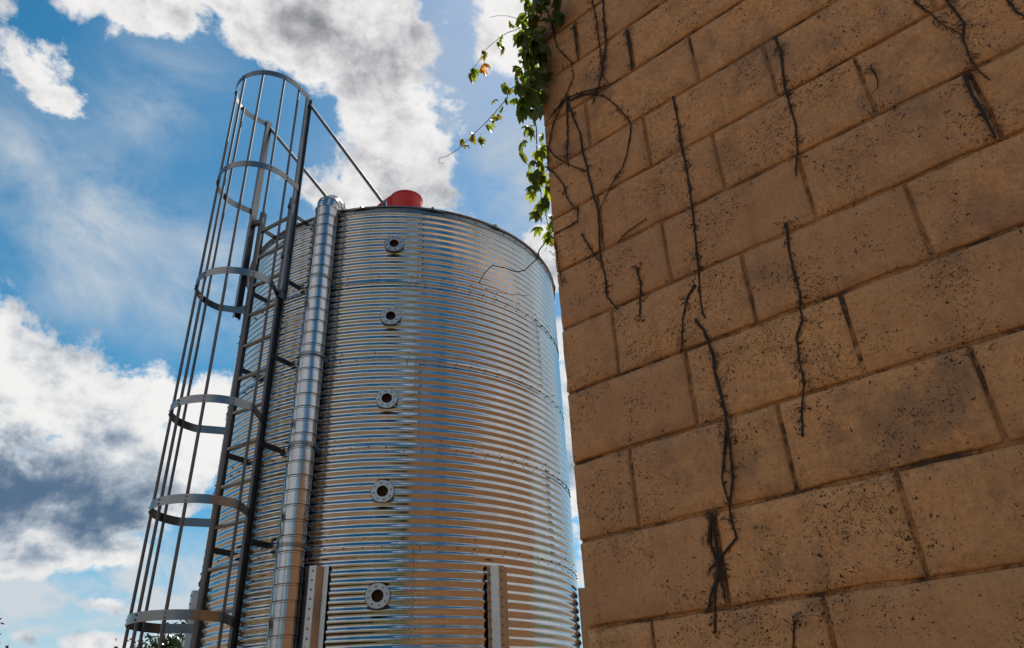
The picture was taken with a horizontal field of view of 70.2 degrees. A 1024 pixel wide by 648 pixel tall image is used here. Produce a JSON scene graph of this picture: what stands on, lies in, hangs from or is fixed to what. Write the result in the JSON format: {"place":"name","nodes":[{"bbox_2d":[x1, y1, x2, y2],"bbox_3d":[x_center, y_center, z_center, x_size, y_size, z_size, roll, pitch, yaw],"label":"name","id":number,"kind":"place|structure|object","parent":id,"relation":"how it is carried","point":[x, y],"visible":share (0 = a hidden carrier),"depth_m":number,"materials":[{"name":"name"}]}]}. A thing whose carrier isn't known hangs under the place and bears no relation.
{"place":"outdoors","nodes":[
{"label":"outdoors","id":0,"kind":"place"},
{"bbox_2d":[0,0,584,647],"label":"sky","id":1,"kind":"structure","parent":0,"point":[115,115],"materials":[{"name":"blue"}]},
{"label":"ground","id":2,"kind":"structure","parent":0,"visible":0},
{"bbox_2d":[114,620,185,647],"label":"broadleaf tree","id":3,"kind":"object","parent":2,"relation":"on","point":[173,642],"visible":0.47,"depth_m":30.07,"materials":[{"name":"green plant"}]},
{"bbox_2d":[182,190,589,647],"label":"grain silo","id":4,"kind":"object","parent":2,"relation":"on","point":[413,489],"visible":0.83,"depth_m":5.74,"materials":[{"name":"metal"}]},
{"bbox_2d":[122,70,386,647],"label":"caged ladder","id":5,"kind":"object","parent":4,"relation":"attached to","point":[139,618],"visible":0.99,"depth_m":5.66,"materials":[{"name":"metal"}]},
{"bbox_2d":[535,0,1023,647],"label":"block building","id":6,"kind":"structure","parent":2,"relation":"on","point":[879,502],"depth_m":1.67,"materials":[{"name":"stone"}]},
{"bbox_2d":[441,0,565,246],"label":"leafy creeper","id":7,"kind":"object","parent":6,"relation":"attached to","point":[529,92],"visible":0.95,"depth_m":2.60,"materials":[{"name":"green plant"}]},
{"bbox_2d":[479,238,548,295],"bbox_3d":[0.014,-0.183,2.323,0.241,0.224,0.005,-3,-30,0],"label":"bare tendril","id":8,"kind":"object","parent":6,"relation":"attached to","point":[512,270],"visible":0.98,"depth_m":2.32},
{"bbox_2d":[545,236,566,288],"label":"dead vine","id":9,"kind":"object","parent":6,"relation":"attached to","point":[557,261],"visible":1,"depth_m":2.25,"materials":[{"name":"brown plant"}]},
{"bbox_2d":[545,165,584,236],"bbox_3d":[0.170,-0.425,2.344,0.142,0.300,0.008,-24,-36,33],"label":"dead vine","id":10,"kind":"object","parent":6,"relation":"attached to","point":[565,190],"visible":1,"depth_m":2.31,"materials":[{"name":"brown plant"}]},
{"bbox_2d":[570,21,578,59],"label":"dead vine","id":11,"kind":"object","parent":6,"relation":"attached to","point":[575,32],"visible":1,"depth_m":2.60,"materials":[{"name":"brown plant"}]},
{"bbox_2d":[544,8,631,308],"bbox_3d":[0.237,-0.657,2.400,0.349,1.444,0.011,-24,-36,33],"label":"dead vine","id":12,"kind":"object","parent":6,"relation":"attached to","point":[579,94],"visible":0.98,"depth_m":2.40,"materials":[{"name":"brown plant"}]},
{"bbox_2d":[580,233,598,259],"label":"dead vine","id":13,"kind":"object","parent":6,"relation":"attached to","point":[595,254],"visible":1,"depth_m":2.17,"materials":[{"name":"brown plant"}]},
{"bbox_2d":[586,0,608,84],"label":"dead vine","id":14,"kind":"object","parent":6,"relation":"attached to","point":[596,26],"visible":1,"depth_m":2.51,"materials":[{"name":"brown plant"}]},
{"bbox_2d":[591,0,607,104],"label":"dead vine","id":15,"kind":"object","parent":6,"relation":"attached to","point":[604,31],"visible":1,"depth_m":2.46,"materials":[{"name":"brown plant"}]},
{"bbox_2d":[623,27,633,70],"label":"dead vine","id":16,"kind":"object","parent":6,"relation":"attached to","point":[626,32],"visible":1,"depth_m":2.39,"materials":[{"name":"brown plant"}]},
{"bbox_2d":[617,219,644,242],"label":"dead vine","id":17,"kind":"object","parent":6,"relation":"attached to","point":[629,230],"visible":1,"depth_m":2.10,"materials":[{"name":"brown plant"}]},
{"bbox_2d":[631,261,648,325],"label":"dead vine","id":18,"kind":"object","parent":6,"relation":"attached to","point":[640,281],"visible":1,"depth_m":1.99,"materials":[{"name":"brown plant"}]},
{"bbox_2d":[671,96,706,352],"bbox_3d":[0.454,-0.304,2.004,0.150,0.822,0.010,-25,-36,33],"label":"dead vine","id":19,"kind":"object","parent":6,"relation":"attached to","point":[692,204],"visible":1,"depth_m":1.94,"materials":[{"name":"brown plant"}]},
{"bbox_2d":[699,506,730,638],"bbox_3d":[0.439,0.535,1.581,0.097,0.273,0.010,-26,-37,35],"label":"dead vine","id":20,"kind":"object","parent":6,"relation":"attached to","point":[711,529],"visible":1,"depth_m":1.57,"materials":[{"name":"brown plant"}]},
{"bbox_2d":[694,318,742,576],"bbox_3d":[0.469,0.261,1.696,0.152,0.621,0.009,-25,-37,34],"label":"dead vine","id":21,"kind":"object","parent":6,"relation":"attached to","point":[726,437],"visible":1,"depth_m":1.66,"materials":[{"name":"brown plant"}]},
{"bbox_2d":[772,33,804,175],"bbox_3d":[0.717,-0.582,1.894,0.084,0.471,0.010,-26,-37,35],"label":"dead vine","id":22,"kind":"object","parent":6,"relation":"attached to","point":[779,48],"visible":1,"depth_m":1.90,"materials":[{"name":"brown plant"}]},
{"bbox_2d":[773,216,813,436],"bbox_3d":[0.648,-0.013,1.665,0.129,0.545,0.008,-25,-36,33],"label":"dead vine","id":23,"kind":"object","parent":6,"relation":"attached to","point":[801,317],"visible":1,"depth_m":1.65,"materials":[{"name":"brown plant"}]},
{"bbox_2d":[782,611,805,647],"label":"dead vine","id":24,"kind":"object","parent":6,"relation":"attached to","point":[794,627],"visible":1,"depth_m":1.43,"materials":[{"name":"brown plant"}]},
{"bbox_2d":[864,63,879,92],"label":"dead vine","id":25,"kind":"object","parent":6,"relation":"attached to","point":[872,70],"visible":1,"depth_m":1.76,"materials":[{"name":"brown plant"}]},
{"bbox_2d":[905,0,989,79],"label":"dead vine","id":26,"kind":"object","parent":6,"relation":"attached to","point":[951,6],"visible":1,"depth_m":1.66,"materials":[{"name":"brown plant"}]},
{"bbox_2d":[956,67,1003,141],"bbox_3d":[0.999,-0.475,1.564,0.047,0.208,0.012,-18,-33,25],"label":"dead vine","id":27,"kind":"object","parent":6,"relation":"attached to","point":[965,76],"visible":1,"depth_m":1.55,"materials":[{"name":"brown plant"}]},
{"bbox_2d":[1005,0,1023,19],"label":"dead vine","id":28,"kind":"object","parent":6,"relation":"attached to","point":[1010,3],"visible":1,"depth_m":1.58,"materials":[{"name":"brown plant"}]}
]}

